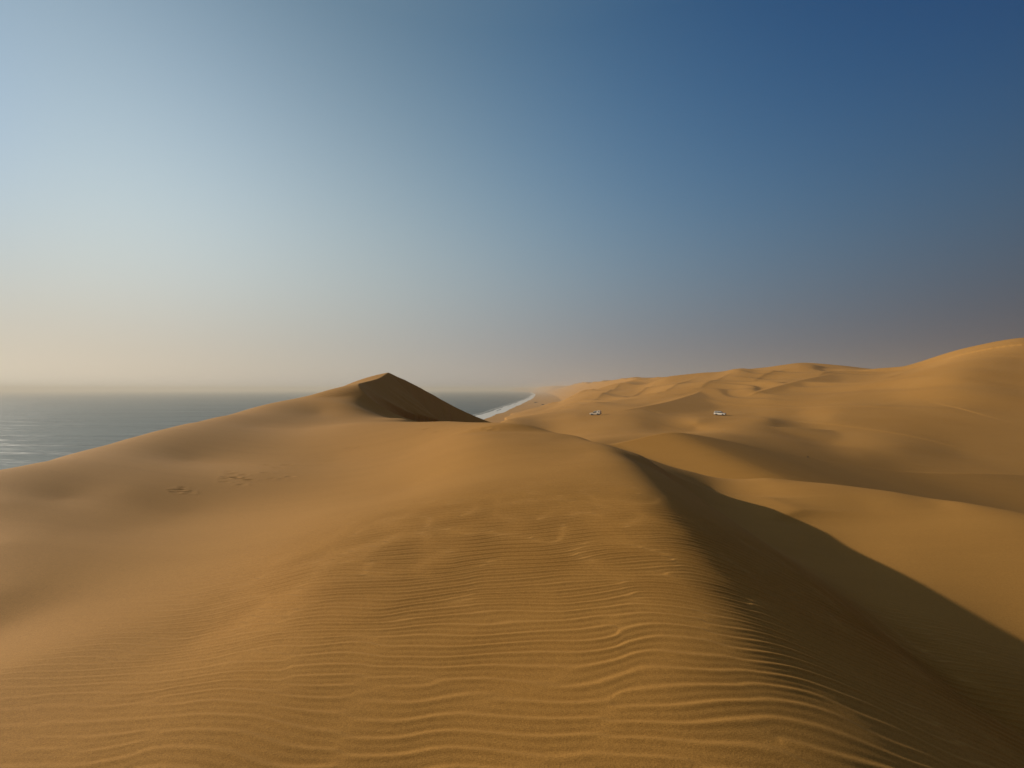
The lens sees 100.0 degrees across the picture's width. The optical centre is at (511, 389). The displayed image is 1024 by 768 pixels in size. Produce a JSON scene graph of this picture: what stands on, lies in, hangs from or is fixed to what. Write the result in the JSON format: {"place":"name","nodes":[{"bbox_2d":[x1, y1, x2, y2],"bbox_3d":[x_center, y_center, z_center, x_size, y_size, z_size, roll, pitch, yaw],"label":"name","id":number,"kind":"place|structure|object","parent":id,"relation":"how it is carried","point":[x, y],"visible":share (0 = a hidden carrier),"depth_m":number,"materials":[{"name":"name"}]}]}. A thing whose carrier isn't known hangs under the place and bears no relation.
{"place":"outdoors","nodes":[
{"label":"outdoors","id":0,"kind":"place"},
{"bbox_2d":[0,390,533,469],"bbox_3d":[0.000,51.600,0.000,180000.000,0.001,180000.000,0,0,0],"label":"sea","id":1,"kind":"structure","parent":0,"point":[37,426],"depth_m":1068.45,"materials":[{"name":"grey liquid"}]},
{"bbox_2d":[475,391,535,419],"bbox_3d":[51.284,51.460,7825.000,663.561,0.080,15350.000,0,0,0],"label":"surf","id":2,"kind":"structure","parent":1,"relation":"on","point":[494,412],"depth_m":1120.40,"materials":[{"name":"white liquid"}]},
{"bbox_2d":[0,338,1023,767],"bbox_3d":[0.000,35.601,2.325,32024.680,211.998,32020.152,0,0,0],"label":"dunes","id":3,"kind":"structure","parent":0,"point":[800,566],"depth_m":4.95,"materials":[{"name":"beige sand"}]},
{"bbox_2d":[590,411,601,414],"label":"pickup truck","id":4,"kind":"object","parent":3,"relation":"on","point":[596,412],"visible":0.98,"depth_m":189.10,"materials":[{"name":"white paint"}]},
{"bbox_2d":[714,411,725,415],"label":"off road car","id":5,"kind":"object","parent":3,"relation":"on","point":[719,413],"visible":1,"depth_m":196.53,"materials":[{"name":"white paint"}]},
{"bbox_2d":[0,0,1023,389],"label":"sky","id":6,"kind":"structure","parent":0,"point":[195,194],"materials":[{"name":"blue"}]}
]}

